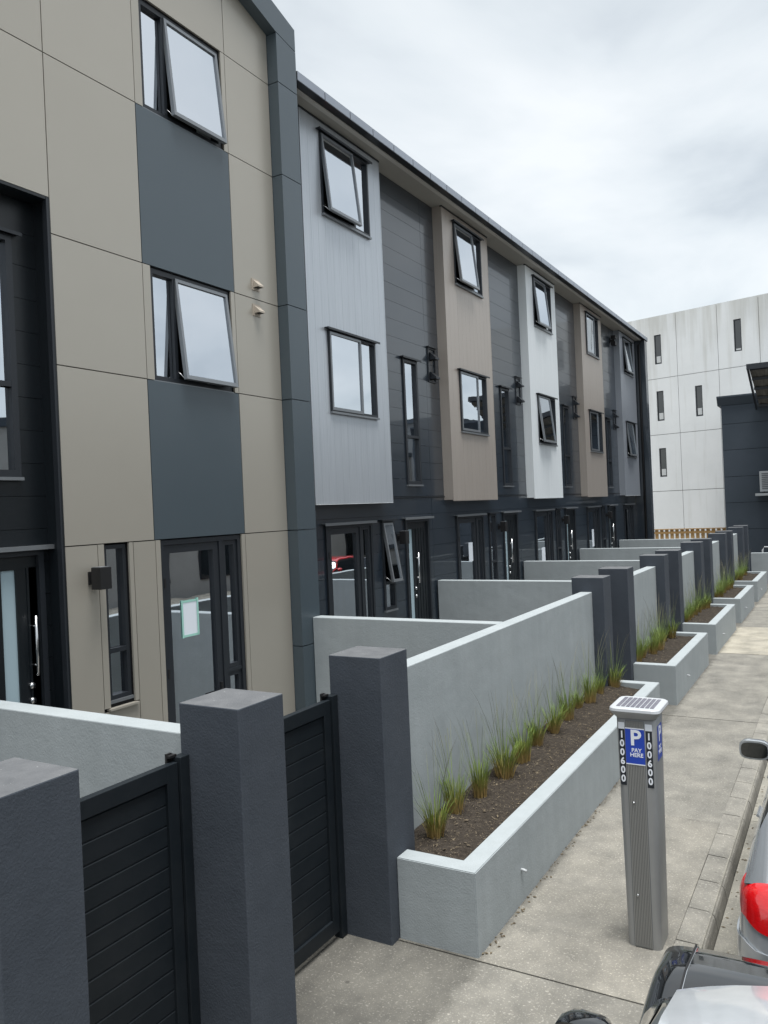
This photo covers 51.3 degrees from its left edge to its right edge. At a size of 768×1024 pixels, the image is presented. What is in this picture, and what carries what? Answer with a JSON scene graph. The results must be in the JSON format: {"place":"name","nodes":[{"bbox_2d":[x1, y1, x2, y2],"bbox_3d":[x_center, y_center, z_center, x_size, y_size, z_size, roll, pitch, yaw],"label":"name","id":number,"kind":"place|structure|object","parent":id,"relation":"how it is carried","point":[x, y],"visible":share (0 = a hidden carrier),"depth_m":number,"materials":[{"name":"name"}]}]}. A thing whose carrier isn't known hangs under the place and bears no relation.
{"place":"outdoors","nodes":[
{"label":"outdoors","id":0,"kind":"place"},
{"bbox_2d":[0,0,319,723],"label":"apartment building","id":1,"kind":"structure","parent":0,"point":[158,553],"depth_m":8.08,"materials":[{"name":"beige"}]},
{"bbox_2d":[0,226,24,480],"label":"window","id":2,"kind":"structure","parent":1,"relation":"in","point":[10,447],"depth_m":6.89,"materials":[{"name":"grey metal"}]},
{"bbox_2d":[0,544,53,706],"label":"front door","id":3,"kind":"structure","parent":1,"relation":"in","point":[24,660],"depth_m":6.93,"materials":[{"name":"grey metal"}]},
{"bbox_2d":[104,544,133,703],"bbox_3d":[-2.579,1.056,7.639,0.135,1.490,0.295,-2,0,30],"label":"window","id":4,"kind":"structure","parent":1,"relation":"in","point":[114,554],"depth_m":7.68,"materials":[{"name":"glass"}]},
{"bbox_2d":[138,0,226,150],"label":"window","id":5,"kind":"structure","parent":1,"relation":"in","point":[194,87],"depth_m":8.56,"materials":[{"name":"glass"}]},
{"bbox_2d":[150,268,238,392],"bbox_3d":[-2.083,-1.913,8.652,0.292,1.175,1.230,-2,0,30],"label":"window","id":6,"kind":"structure","parent":1,"relation":"in","point":[201,314],"depth_m":8.56,"materials":[{"name":"glass"}]},
{"bbox_2d":[160,535,246,723],"bbox_3d":[-1.946,1.639,8.661,0.164,2.725,1.240,-2,0,30],"label":"glazed door","id":7,"kind":"structure","parent":1,"relation":"in","point":[202,576],"depth_m":8.66,"materials":[{"name":"glass"}]},
{"bbox_2d":[296,71,446,618],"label":"terraced house","id":8,"kind":"structure","parent":0,"point":[364,186],"depth_m":12.21,"materials":[{"name":"grey metal"}]},
{"bbox_2d":[315,126,371,239],"bbox_3d":[-0.570,-4.796,11.810,0.285,1.204,1.430,-2,0,30],"label":"window","id":9,"kind":"structure","parent":8,"relation":"in","point":[345,170],"depth_m":11.68,"materials":[{"name":"glass"}]},
{"bbox_2d":[321,520,376,616],"bbox_3d":[-0.485,1.513,11.915,0.185,2.730,1.430,-2,0,30],"label":"glazed door","id":10,"kind":"structure","parent":8,"relation":"in","point":[350,577],"depth_m":11.95,"materials":[{"name":"glass"}]},
{"bbox_2d":[324,326,379,419],"bbox_3d":[-0.482,-2.007,11.837,0.209,1.204,1.430,-2,0,30],"label":"window","id":11,"kind":"structure","parent":8,"relation":"in","point":[351,359],"depth_m":11.76,"materials":[{"name":"glass"}]},
{"bbox_2d":[376,519,402,612],"bbox_3d":[0.047,0.860,12.918,0.418,1.484,0.510,-2,0,30],"label":"window","id":12,"kind":"structure","parent":8,"relation":"in","point":[387,527],"depth_m":12.85,"materials":[{"name":"glass"}]},
{"bbox_2d":[400,355,423,485],"bbox_3d":[0.466,-1.543,13.781,0.165,2.204,0.660,-2,0,30],"label":"window","id":13,"kind":"structure","parent":8,"relation":"in","point":[409,373],"depth_m":13.83,"materials":[{"name":"glass"}]},
{"bbox_2d":[401,516,433,618],"bbox_3d":[0.607,1.455,13.807,0.185,2.740,1.060,-2,0,30],"label":"front door","id":14,"kind":"structure","parent":8,"relation":"in","point":[417,553],"depth_m":13.81,"materials":[{"name":"grey metal"}]},
{"bbox_2d":[418,185,531,618],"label":"terraced house","id":15,"kind":"structure","parent":0,"point":[469,250],"depth_m":15.57,"materials":[{"name":"paint"}]},
{"bbox_2d":[451,219,483,298],"bbox_3d":[1.640,-4.903,15.636,0.285,1.204,1.430,-2,0,30],"label":"window","id":16,"kind":"structure","parent":15,"relation":"in","point":[467,244],"depth_m":15.49,"materials":[{"name":"glass"}]},
{"bbox_2d":[454,513,486,579],"bbox_3d":[1.725,1.406,15.741,0.185,2.730,1.430,-2,0,30],"label":"glazed door","id":17,"kind":"structure","parent":15,"relation":"in","point":[469,527],"depth_m":15.80,"materials":[{"name":"glass"}]},
{"bbox_2d":[457,368,489,435],"bbox_3d":[1.728,-2.115,15.663,0.209,1.204,1.430,-2,0,30],"label":"window","id":18,"kind":"structure","parent":15,"relation":"in","point":[472,387],"depth_m":15.59,"materials":[{"name":"glass"}]},
{"bbox_2d":[486,512,498,579],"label":"window","id":19,"kind":"structure","parent":15,"relation":"in","point":[492,537],"depth_m":16.80,"materials":[{"name":"grey metal"}]},
{"bbox_2d":[498,385,513,486],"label":"window","id":20,"kind":"structure","parent":15,"relation":"in","point":[504,392],"depth_m":17.67,"materials":[{"name":"glass"}]},
{"bbox_2d":[502,510,521,579],"bbox_3d":[2.817,1.348,17.633,0.185,2.740,1.060,-2,0,30],"label":"front door","id":21,"kind":"structure","parent":15,"relation":"in","point":[510,537],"depth_m":17.65,"materials":[{"name":"grey metal"}]},
{"bbox_2d":[272,0,767,321],"label":"sky","id":22,"kind":"structure","parent":0,"point":[624,143],"materials":[{"name":"white"}]},
{"bbox_2d":[295,584,767,1023],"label":"footpath","id":23,"kind":"structure","parent":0,"point":[564,944],"depth_m":6.00,"materials":[{"name":"concrete"}]},
{"bbox_2d":[0,757,89,1023],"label":"gate pillar","id":24,"kind":"structure","parent":23,"relation":"on","point":[43,966],"depth_m":3.44,"materials":[{"name":"grey paint"}]},
{"bbox_2d":[80,752,200,1023],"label":"gate","id":25,"kind":"structure","parent":23,"relation":"on","point":[139,899],"depth_m":4.44,"materials":[{"name":"black metal"}]},
{"bbox_2d":[179,688,296,1023],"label":"gate pillar","id":26,"kind":"structure","parent":23,"relation":"on","point":[233,743],"depth_m":4.69,"materials":[{"name":"grey paint"}]},
{"bbox_2d":[284,693,347,968],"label":"gate","id":27,"kind":"structure","parent":23,"relation":"on","point":[315,827],"depth_m":5.88,"materials":[{"name":"black metal"}]},
{"bbox_2d":[329,646,414,945],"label":"gate pillar","id":28,"kind":"structure","parent":23,"relation":"on","point":[369,687],"depth_m":6.05,"materials":[{"name":"grey paint"}]},
{"bbox_2d":[407,592,595,829],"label":"garden wall","id":29,"kind":"structure","parent":23,"relation":"on","point":[448,682],"depth_m":8.10,"materials":[{"name":"grey paint"}]},
{"bbox_2d":[397,680,659,957],"bbox_3d":[1.973,2.848,8.745,0.857,0.667,6.545,-2,0,30],"label":"planter","id":30,"kind":"object","parent":23,"relation":"on","point":[470,880],"visible":0.74,"depth_m":6.70,"materials":[{"name":"grey paint"}]},
{"bbox_2d":[411,738,462,839],"bbox_3d":[0.482,2.167,6.465,0.703,0.951,0.553,-2,0,42],"label":"grass tuft","id":31,"kind":"object","parent":30,"relation":"on","point":[433,830],"visible":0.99,"depth_m":6.47,"materials":[{"name":"plant"}]},
{"bbox_2d":[429,708,474,814],"bbox_3d":[0.564,2.159,7.088,0.447,0.957,0.649,-3,0,-11],"label":"grass tuft","id":32,"kind":"object","parent":30,"relation":"on","point":[456,796],"visible":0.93,"depth_m":6.98,"materials":[{"name":"plant"}]},
{"bbox_2d":[454,696,517,798],"bbox_3d":[0.818,2.132,7.368,0.725,0.985,0.775,-2,0,36],"label":"grass tuft","id":33,"kind":"object","parent":30,"relation":"on","point":[480,790],"visible":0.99,"depth_m":7.35,"materials":[{"name":"plant"}]},
{"bbox_2d":[475,686,531,779],"bbox_3d":[1.133,2.098,7.848,0.691,1.023,0.547,-3,0,-15],"label":"grass tuft","id":34,"kind":"object","parent":30,"relation":"on","point":[502,768],"visible":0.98,"depth_m":7.83,"materials":[{"name":"plant"}]},
{"bbox_2d":[504,679,544,763],"bbox_3d":[1.521,2.123,8.401,0.585,0.938,0.688,-2,0,23],"label":"grass tuft","id":35,"kind":"object","parent":30,"relation":"on","point":[524,756],"visible":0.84,"depth_m":8.27,"materials":[{"name":"plant"}]},
{"bbox_2d":[516,666,551,746],"bbox_3d":[1.609,2.162,8.908,0.703,0.848,0.680,-3,0,-20],"label":"grass tuft","id":36,"kind":"object","parent":30,"relation":"on","point":[536,740],"visible":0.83,"depth_m":8.82,"materials":[{"name":"plant"}]},
{"bbox_2d":[537,659,572,733],"bbox_3d":[1.978,2.122,9.282,0.518,0.895,0.522,-3,0,-32],"label":"grass tuft","id":37,"kind":"object","parent":30,"relation":"on","point":[554,725],"visible":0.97,"depth_m":9.27,"materials":[{"name":"plant"}]},
{"bbox_2d":[550,643,586,720],"bbox_3d":[2.273,2.088,9.886,0.680,0.932,0.719,-2,0,18],"label":"grass tuft","id":38,"kind":"object","parent":30,"relation":"on","point":[570,714],"visible":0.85,"depth_m":9.82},
{"bbox_2d":[567,670,586,708],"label":"grass tuft","id":39,"kind":"object","parent":30,"relation":"on","point":[578,704],"visible":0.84,"depth_m":10.29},
{"bbox_2d":[576,627,609,703],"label":"grass tuft","id":40,"kind":"object","parent":30,"relation":"on","point":[590,696],"visible":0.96,"depth_m":10.64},
{"bbox_2d":[587,653,606,693],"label":"grass tuft","id":41,"kind":"object","parent":30,"relation":"on","point":[600,689],"visible":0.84,"depth_m":11.04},
{"bbox_2d":[592,632,629,687],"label":"grass tuft","id":42,"kind":"object","parent":30,"relation":"on","point":[615,681],"visible":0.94,"depth_m":11.41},
{"bbox_2d":[571,575,614,686],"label":"gate pillar","id":43,"kind":"structure","parent":23,"relation":"on","point":[598,587],"depth_m":11.47,"materials":[{"name":"grey paint"}]},
{"bbox_2d":[598,567,636,680],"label":"gate pillar","id":44,"kind":"structure","parent":23,"relation":"on","point":[623,602],"depth_m":12.74,"materials":[{"name":"grey paint"}]},
{"bbox_2d":[609,696,667,950],"bbox_3d":[1.914,2.272,5.889,0.362,1.740,0.394,-2,0,30],"label":"parking meter","id":45,"kind":"object","parent":23,"relation":"on","point":[640,734],"visible":1,"depth_m":5.76,"materials":[{"name":"grey"}]},
{"bbox_2d":[633,566,657,648],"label":"garden wall","id":46,"kind":"structure","parent":23,"relation":"on","point":[645,593],"depth_m":14.45,"materials":[{"name":"grey paint"}]},
{"bbox_2d":[639,554,670,637],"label":"gate pillar","id":47,"kind":"structure","parent":23,"relation":"on","point":[660,562],"depth_m":15.29,"materials":[{"name":"grey paint"}]},
{"bbox_2d":[655,549,684,631],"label":"gate pillar","id":48,"kind":"structure","parent":23,"relation":"on","point":[675,572],"depth_m":16.55,"materials":[{"name":"grey paint"}]},
{"bbox_2d":[633,632,708,704],"bbox_3d":[5.054,2.699,14.080,0.857,0.666,3.360,-2,0,30],"label":"planter","id":49,"kind":"object","parent":23,"relation":"on","point":[676,667],"visible":0.73,"depth_m":13.21,"materials":[{"name":"grey paint"}]},
{"bbox_2d":[636,614,647,661],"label":"grass tuft","id":50,"kind":"object","parent":49,"relation":"on","point":[639,656],"visible":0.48,"depth_m":13.02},
{"bbox_2d":[636,606,652,657],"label":"grass tuft","id":51,"kind":"object","parent":49,"relation":"on","point":[645,652],"visible":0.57,"depth_m":13.40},
{"bbox_2d":[643,612,661,653],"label":"grass tuft","id":52,"kind":"object","parent":49,"relation":"on","point":[652,646],"visible":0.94,"depth_m":13.71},
{"bbox_2d":[645,600,668,650],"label":"grass tuft","id":53,"kind":"object","parent":49,"relation":"on","point":[660,646],"visible":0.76,"depth_m":14.10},
{"bbox_2d":[654,606,670,641],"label":"grass tuft","id":54,"kind":"object","parent":49,"relation":"on","point":[665,629],"visible":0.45,"depth_m":14.88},
{"bbox_2d":[661,588,679,637],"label":"grass tuft","id":55,"kind":"object","parent":49,"relation":"on","point":[672,632],"visible":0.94,"depth_m":15.20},
{"bbox_2d":[682,551,695,609],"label":"garden wall","id":56,"kind":"structure","parent":23,"relation":"on","point":[687,562],"depth_m":18.41,"materials":[{"name":"grey paint"}]},
{"bbox_2d":[680,541,705,600],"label":"gate pillar","id":57,"kind":"structure","parent":23,"relation":"on","point":[697,547],"depth_m":19.11,"materials":[{"name":"grey paint"}]},
{"bbox_2d":[691,538,713,603],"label":"gate pillar","id":58,"kind":"structure","parent":23,"relation":"on","point":[708,557],"depth_m":20.36,"materials":[{"name":"grey paint"}]},
{"bbox_2d":[682,604,735,654],"bbox_3d":[7.265,2.593,17.906,0.857,0.662,3.360,-2,0,30],"label":"planter","id":59,"kind":"object","parent":23,"relation":"on","point":[716,623],"visible":0.8,"depth_m":17.16,"materials":[{"name":"grey paint"}]},
{"bbox_2d":[684,590,696,619],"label":"grass tuft","id":60,"kind":"object","parent":59,"relation":"on","point":[689,614],"visible":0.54,"depth_m":17.35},
{"bbox_2d":[689,575,709,612],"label":"grass tuft","id":61,"kind":"object","parent":59,"relation":"on","point":[700,608],"visible":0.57,"depth_m":18.36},
{"bbox_2d":[712,541,720,591],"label":"garden wall","id":62,"kind":"structure","parent":23,"relation":"on","point":[716,554],"depth_m":22.32,"materials":[{"name":"grey paint"}]},
{"bbox_2d":[708,533,728,582],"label":"gate pillar","id":63,"kind":"structure","parent":23,"relation":"on","point":[721,538],"depth_m":22.94,"materials":[{"name":"grey paint"}]},
{"bbox_2d":[715,530,734,580],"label":"gate pillar","id":64,"kind":"structure","parent":23,"relation":"on","point":[730,547],"depth_m":24.18,"materials":[{"name":"grey paint"}]},
{"bbox_2d":[713,585,753,622],"bbox_3d":[9.475,2.486,21.732,0.857,0.662,3.360,-2,0,30],"label":"planter","id":65,"kind":"object","parent":23,"relation":"on","point":[741,597],"visible":0.62,"depth_m":21.01,"materials":[{"name":"grey paint"}]},
{"bbox_2d":[733,533,737,571],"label":"garden wall","id":66,"kind":"structure","parent":23,"relation":"on","point":[735,543],"depth_m":26.27,"materials":[{"name":"grey paint"}]},
{"bbox_2d":[727,527,744,567],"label":"gate pillar","id":67,"kind":"structure","parent":23,"relation":"on","point":[739,531],"depth_m":26.76,"materials":[{"name":"grey paint"}]},
{"bbox_2d":[733,525,749,570],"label":"gate pillar","id":68,"kind":"structure","parent":23,"relation":"on","point":[746,540],"depth_m":28.00,"materials":[{"name":"grey paint"}]},
{"bbox_2d":[734,571,767,601],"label":"planter","id":69,"kind":"object","parent":23,"relation":"on","point":[757,580],"visible":0.69,"depth_m":24.93,"materials":[{"name":"grey paint"}]},
{"bbox_2d":[751,552,767,583],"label":"garden wall","id":70,"kind":"structure","parent":23,"relation":"on","point":[759,561],"depth_m":28.48,"materials":[{"name":"grey paint"}]},
{"bbox_2d":[509,250,587,579],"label":"terraced house","id":71,"kind":"structure","parent":0,"point":[542,291],"depth_m":19.35,"materials":[{"name":"grey metal"}]},
{"bbox_2d":[531,274,552,334],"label":"window","id":72,"kind":"structure","parent":71,"relation":"in","point":[540,289],"depth_m":19.29,"materials":[{"name":"glass"}]},
{"bbox_2d":[533,509,554,560],"bbox_3d":[3.935,1.298,19.568,0.185,2.730,1.430,-2,0,30],"label":"glazed door","id":73,"kind":"structure","parent":71,"relation":"in","point":[544,536],"depth_m":19.64,"materials":[{"name":"glass"}]},
{"bbox_2d":[536,393,557,446],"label":"window","id":74,"kind":"structure","parent":71,"relation":"in","point":[545,403],"depth_m":19.28,"materials":[{"name":"glass"}]},
{"bbox_2d":[553,508,562,560],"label":"window","id":75,"kind":"structure","parent":71,"relation":"in","point":[557,510],"depth_m":20.64,"materials":[{"name":"grey metal"}]},
{"bbox_2d":[561,404,572,486],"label":"window","id":76,"kind":"structure","parent":71,"relation":"in","point":[565,410],"depth_m":21.52,"materials":[{"name":"glass"}]},
{"bbox_2d":[562,507,577,559],"bbox_3d":[5.027,1.240,21.459,0.185,2.740,1.060,-2,0,30],"label":"front door","id":77,"kind":"structure","parent":71,"relation":"in","point":[570,529],"depth_m":21.48,"materials":[{"name":"grey metal"}]},
{"bbox_2d":[567,292,625,559],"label":"terraced house","id":78,"kind":"structure","parent":0,"point":[592,320],"depth_m":23.17,"materials":[{"name":"grey metal"}]},
{"bbox_2d":[584,310,599,359],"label":"window","id":79,"kind":"structure","parent":78,"relation":"in","point":[591,322],"depth_m":23.23,"materials":[{"name":"glass"}]},
{"bbox_2d":[585,506,601,547],"bbox_3d":[6.145,1.191,23.394,0.185,2.730,1.430,-2,0,30],"label":"glazed door","id":80,"kind":"structure","parent":78,"relation":"in","point":[593,512],"depth_m":23.49,"materials":[{"name":"glass"}]},
{"bbox_2d":[588,409,603,452],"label":"window","id":81,"kind":"structure","parent":78,"relation":"in","point":[595,418],"depth_m":23.24,"materials":[{"name":"glass"}]},
{"bbox_2d":[600,505,606,547],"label":"window","id":82,"kind":"structure","parent":78,"relation":"in","point":[603,515],"depth_m":24.48,"materials":[{"name":"glass"}]},
{"bbox_2d":[605,417,613,487],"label":"window","id":83,"kind":"structure","parent":78,"relation":"in","point":[607,420],"depth_m":25.36,"materials":[{"name":"glass"}]},
{"bbox_2d":[606,504,617,547],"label":"front door","id":84,"kind":"structure","parent":78,"relation":"in","point":[612,522],"depth_m":25.32,"materials":[{"name":"glass"}]},
{"bbox_2d":[609,322,654,547],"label":"terraced house","id":85,"kind":"structure","parent":0,"point":[631,439],"depth_m":27.29,"materials":[{"name":"grey metal"}]},
{"bbox_2d":[622,336,633,377],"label":"window","id":86,"kind":"structure","parent":85,"relation":"in","point":[627,344],"depth_m":26.90,"materials":[{"name":"glass"}]},
{"bbox_2d":[622,503,634,539],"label":"glazed door","id":87,"kind":"structure","parent":85,"relation":"in","point":[628,508],"depth_m":27.33,"materials":[{"name":"glass"}]},
{"bbox_2d":[626,421,637,457],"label":"window","id":88,"kind":"structure","parent":85,"relation":"in","point":[630,426],"depth_m":26.89,"materials":[{"name":"glass"}]},
{"bbox_3d":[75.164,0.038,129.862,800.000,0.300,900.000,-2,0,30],"label":"ground","id":89,"kind":"structure","parent":0,"visible":0},
{"bbox_2d":[654,527,725,538],"bbox_3d":[12.594,1.820,35.506,5.305,2.140,0.120,-2,0,30],"label":"timber fence","id":90,"kind":"object","parent":89,"relation":"on","point":[676,532],"visible":0.24,"depth_m":35.12,"materials":[{"name":"wood"}]},
{"bbox_2d":[627,293,767,538],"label":"concrete building","id":91,"kind":"structure","parent":89,"relation":"on","point":[699,359],"depth_m":41.70,"materials":[{"name":"white"}]},
{"bbox_2d":[654,334,661,364],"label":"window","id":92,"kind":"structure","parent":91,"relation":"in","point":[657,338],"depth_m":43.00,"materials":[{"name":"glass"}]},
{"bbox_2d":[657,391,664,420],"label":"window","id":93,"kind":"structure","parent":91,"relation":"in","point":[660,397],"depth_m":43.01,"materials":[{"name":"glass"}]},
{"bbox_2d":[659,448,666,476],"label":"window","id":94,"kind":"structure","parent":91,"relation":"in","point":[662,451],"depth_m":43.00,"materials":[{"name":"glass"}]},
{"bbox_2d":[695,385,702,415],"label":"window","id":95,"kind":"structure","parent":91,"relation":"in","point":[698,389],"depth_m":41.56,"materials":[{"name":"glass"}]},
{"bbox_2d":[733,318,741,351],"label":"window","id":96,"kind":"structure","parent":91,"relation":"in","point":[737,322],"depth_m":40.14,"materials":[{"name":"glass"}]},
{"bbox_2d":[674,697,767,950],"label":"kerb","id":97,"kind":"structure","parent":89,"relation":"on","point":[702,921],"depth_m":7.17,"materials":[{"name":"concrete"}]},
{"bbox_2d":[714,763,767,954],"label":"channel","id":98,"kind":"object","parent":89,"relation":"on","point":[726,941],"visible":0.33,"depth_m":6.68,"materials":[{"name":"concrete"}]},
{"bbox_2d":[482,777,764,953],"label":"leaf litter","id":99,"kind":"object","parent":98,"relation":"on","point":[551,877],"visible":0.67,"depth_m":6.57,"materials":[{"name":"brown plant"}]},
{"bbox_2d":[716,393,767,570],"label":"navy building","id":100,"kind":"structure","parent":89,"relation":"on","point":[745,438],"depth_m":32.92,"materials":[{"name":"blue"}]},
{"bbox_2d":[746,362,767,409],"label":"canopy","id":101,"kind":"object","parent":100,"relation":"attached to","point":[758,372],"visible":1,"depth_m":30.89,"materials":[{"name":"grey metal"}]},
{"bbox_2d":[755,493,767,495],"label":"wall shelf","id":102,"kind":"object","parent":100,"relation":"attached to","point":[761,494],"depth_m":31.75,"materials":[{"name":"grey metal"}]},
{"bbox_2d":[759,471,767,492],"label":"air conditioner","id":103,"kind":"object","parent":102,"relation":"on","point":[763,476],"visible":0.98,"depth_m":31.97,"materials":[{"name":"grey metal"}]},
{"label":"courtyard","id":104,"kind":"structure","parent":0,"visible":0},
{"bbox_2d":[0,700,180,797],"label":"garden wall","id":105,"kind":"structure","parent":104,"relation":"on","point":[99,751],"depth_m":5.33,"materials":[{"name":"grey paint"}]},
{"bbox_2d":[313,615,500,701],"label":"garden wall","id":106,"kind":"structure","parent":104,"relation":"on","point":[336,634],"depth_m":9.58,"materials":[{"name":"grey paint"}]},
{"bbox_2d":[438,580,571,621],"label":"garden wall","id":107,"kind":"structure","parent":104,"relation":"on","point":[490,600],"depth_m":13.81,"materials":[{"name":"grey paint"}]},
{"bbox_2d":[524,560,639,579],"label":"garden wall","id":108,"kind":"structure","parent":104,"relation":"on","point":[554,570],"depth_m":17.69,"materials":[{"name":"grey paint"}]},
{"bbox_2d":[580,547,680,559],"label":"garden wall","id":109,"kind":"structure","parent":104,"relation":"on","point":[610,553],"depth_m":21.51,"materials":[{"name":"grey paint"}]},
{"bbox_2d":[619,538,692,547],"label":"garden wall","id":110,"kind":"structure","parent":104,"relation":"on","point":[641,543],"depth_m":25.34,"materials":[{"name":"grey paint"}]},
{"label":"road","id":111,"kind":"structure","parent":0,"visible":0},
{"bbox_2d":[555,944,767,1023],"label":"black car","id":112,"kind":"object","parent":111,"relation":"on","point":[695,984],"visible":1,"depth_m":3.65,"materials":[{"name":"black paint"}]},
{"bbox_2d":[737,738,767,960],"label":"silver car","id":113,"kind":"object","parent":111,"relation":"on","point":[752,932],"visible":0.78,"depth_m":4.82,"materials":[{"name":"grey paint"}]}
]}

